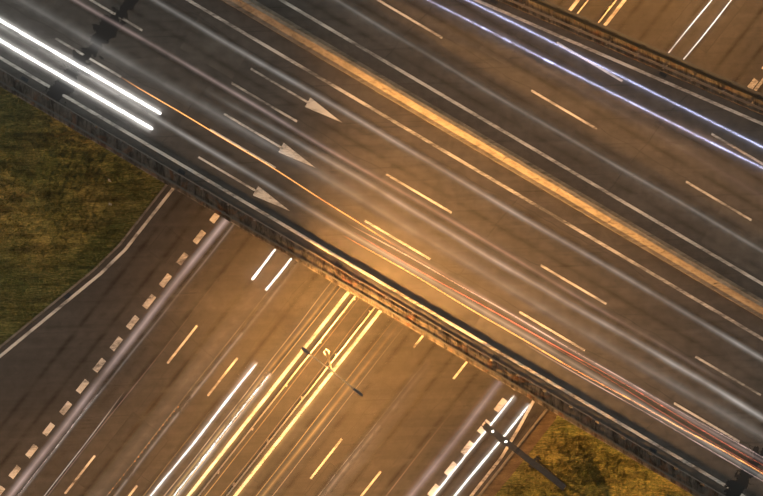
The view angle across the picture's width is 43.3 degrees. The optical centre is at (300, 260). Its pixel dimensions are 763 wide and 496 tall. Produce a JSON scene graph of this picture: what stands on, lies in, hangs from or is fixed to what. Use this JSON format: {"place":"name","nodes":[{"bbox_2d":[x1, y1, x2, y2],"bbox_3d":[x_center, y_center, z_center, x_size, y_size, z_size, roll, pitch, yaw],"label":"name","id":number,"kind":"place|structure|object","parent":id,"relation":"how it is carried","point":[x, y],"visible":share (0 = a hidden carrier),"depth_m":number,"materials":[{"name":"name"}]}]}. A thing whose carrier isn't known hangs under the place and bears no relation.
{"place":"outdoors","nodes":[
{"label":"outdoors","id":0,"kind":"place"},
{"bbox_2d":[0,87,693,495],"bbox_3d":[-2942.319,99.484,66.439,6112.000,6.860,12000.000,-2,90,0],"label":"terrain","id":1,"kind":"structure","parent":0,"point":[560,423],"depth_m":68.35,"materials":[{"name":"green plant"}]},
{"bbox_2d":[0,184,547,495],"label":"kerb","id":2,"kind":"structure","parent":1,"relation":"on","point":[122,241],"depth_m":69.76,"materials":[{"name":"concrete"}]},
{"bbox_2d":[20,0,666,452],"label":"drain grates and covers","id":3,"kind":"object","parent":1,"relation":"on","point":[68,294],"visible":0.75,"depth_m":62.86,"materials":[{"name":"metal"}]},
{"bbox_2d":[481,410,556,495],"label":"dirt verge","id":4,"kind":"object","parent":1,"relation":"on","point":[526,446],"depth_m":69.86,"materials":[{"name":"brown soil"}]},
{"bbox_2d":[481,421,566,490],"bbox_3d":[14.921,13.046,66.550,7.071,6.830,1.000,38,90,0],"label":"street lamp","id":5,"kind":"object","parent":1,"relation":"on","point":[545,471],"visible":0.98,"depth_m":63.21,"materials":[{"name":"metal"}]},
{"bbox_2d":[0,85,695,495],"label":"bridge cornice panels","id":6,"kind":"object","parent":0,"point":[352,293],"visible":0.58,"depth_m":62.71,"materials":[{"name":"grey concrete"}]},
{"bbox_2d":[0,0,762,495],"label":"road","id":7,"kind":"structure","parent":0,"point":[70,342],"depth_m":69.86,"materials":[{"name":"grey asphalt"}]},
{"bbox_2d":[301,347,362,395],"bbox_3d":[1.898,6.694,63.658,4.700,12.415,0.400,38,90,0],"label":"street lamp pole","id":8,"kind":"object","parent":7,"relation":"on","point":[326,352],"visible":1,"depth_m":57.64,"materials":[{"name":"metal"}]},
{"bbox_2d":[16,17,706,495],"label":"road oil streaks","id":9,"kind":"object","parent":7,"relation":"on","point":[336,405],"visible":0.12,"depth_m":69.85,"materials":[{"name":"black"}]},
{"bbox_2d":[0,0,762,495],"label":"lane markings","id":10,"kind":"object","parent":7,"relation":"on","point":[266,396],"visible":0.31,"depth_m":69.85,"materials":[{"name":"paint"}]},
{"bbox_2d":[198,0,616,495],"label":"median guardrail","id":11,"kind":"object","parent":7,"relation":"on","point":[371,311],"visible":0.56,"depth_m":69.17,"materials":[{"name":"grey metal"}]},
{"bbox_2d":[79,0,746,495],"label":"road patches","id":12,"kind":"object","parent":7,"relation":"on","point":[695,22],"visible":0.81,"depth_m":69.86,"materials":[{"name":"grey asphalt"}]},
{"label":"bridge","id":13,"kind":"object","parent":7,"relation":"on","visible":0},
{"bbox_2d":[0,0,762,495],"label":"bridge deck","id":14,"kind":"structure","parent":13,"relation":"on","point":[316,208],"depth_m":62.87,"materials":[{"name":"grey asphalt"}]},
{"bbox_2d":[0,0,762,495],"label":"lane markings","id":15,"kind":"object","parent":14,"relation":"on","point":[288,150],"visible":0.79,"depth_m":62.86,"materials":[{"name":"white paint"}]},
{"bbox_2d":[1,0,762,495],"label":"tyre wear","id":16,"kind":"object","parent":14,"relation":"on","point":[407,172],"visible":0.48,"depth_m":62.86,"materials":[{"name":"grey"}]},
{"bbox_2d":[46,0,762,495],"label":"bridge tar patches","id":17,"kind":"object","parent":14,"relation":"on","point":[106,30],"visible":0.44,"depth_m":62.86,"materials":[{"name":"black asphalt"}]},
{"bbox_2d":[51,2,762,485],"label":"road oil streaks","id":18,"kind":"object","parent":14,"relation":"on","point":[511,216],"visible":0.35,"depth_m":62.86,"materials":[{"name":"black"}]},
{"bbox_2d":[180,13,762,375],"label":"bridge road patches","id":19,"kind":"object","parent":14,"relation":"on","point":[500,333],"visible":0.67,"depth_m":62.86,"materials":[{"name":"grey asphalt"}]},
{"bbox_2d":[0,0,762,495],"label":"bridge kerbs","id":20,"kind":"structure","parent":13,"relation":"on","point":[350,282],"depth_m":62.73,"materials":[{"name":"grey concrete"}]},
{"bbox_2d":[0,80,703,495],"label":"bridge railing","id":21,"kind":"object","parent":20,"relation":"on","point":[352,288],"visible":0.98,"depth_m":61.57,"materials":[{"name":"metal"}]},
{"bbox_2d":[0,68,724,495],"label":"parapet","id":22,"kind":"structure","parent":20,"relation":"on","point":[362,282],"depth_m":62.02,"materials":[{"name":"grey concrete"}]},
{"bbox_2d":[508,0,762,110],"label":"bridge guardrail","id":23,"kind":"object","parent":20,"relation":"on","point":[636,54],"visible":1,"depth_m":62.02,"materials":[{"name":"grey metal"}]},
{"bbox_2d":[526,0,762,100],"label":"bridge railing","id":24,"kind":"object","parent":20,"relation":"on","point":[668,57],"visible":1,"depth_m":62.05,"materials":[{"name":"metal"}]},
{"bbox_2d":[3,0,762,495],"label":"road crack sealing","id":25,"kind":"object","parent":13,"relation":"on","point":[403,246],"visible":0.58,"depth_m":62.86,"materials":[{"name":"black asphalt"}]},
{"bbox_2d":[222,0,762,318],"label":"bridge median plinth","id":26,"kind":"structure","parent":13,"relation":"on","point":[495,159],"depth_m":62.73,"materials":[{"name":"concrete"}]},
{"bbox_2d":[230,0,762,314],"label":"median barrier","id":27,"kind":"object","parent":26,"relation":"on","point":[504,156],"visible":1,"depth_m":62.33,"materials":[{"name":"concrete"}]}
]}

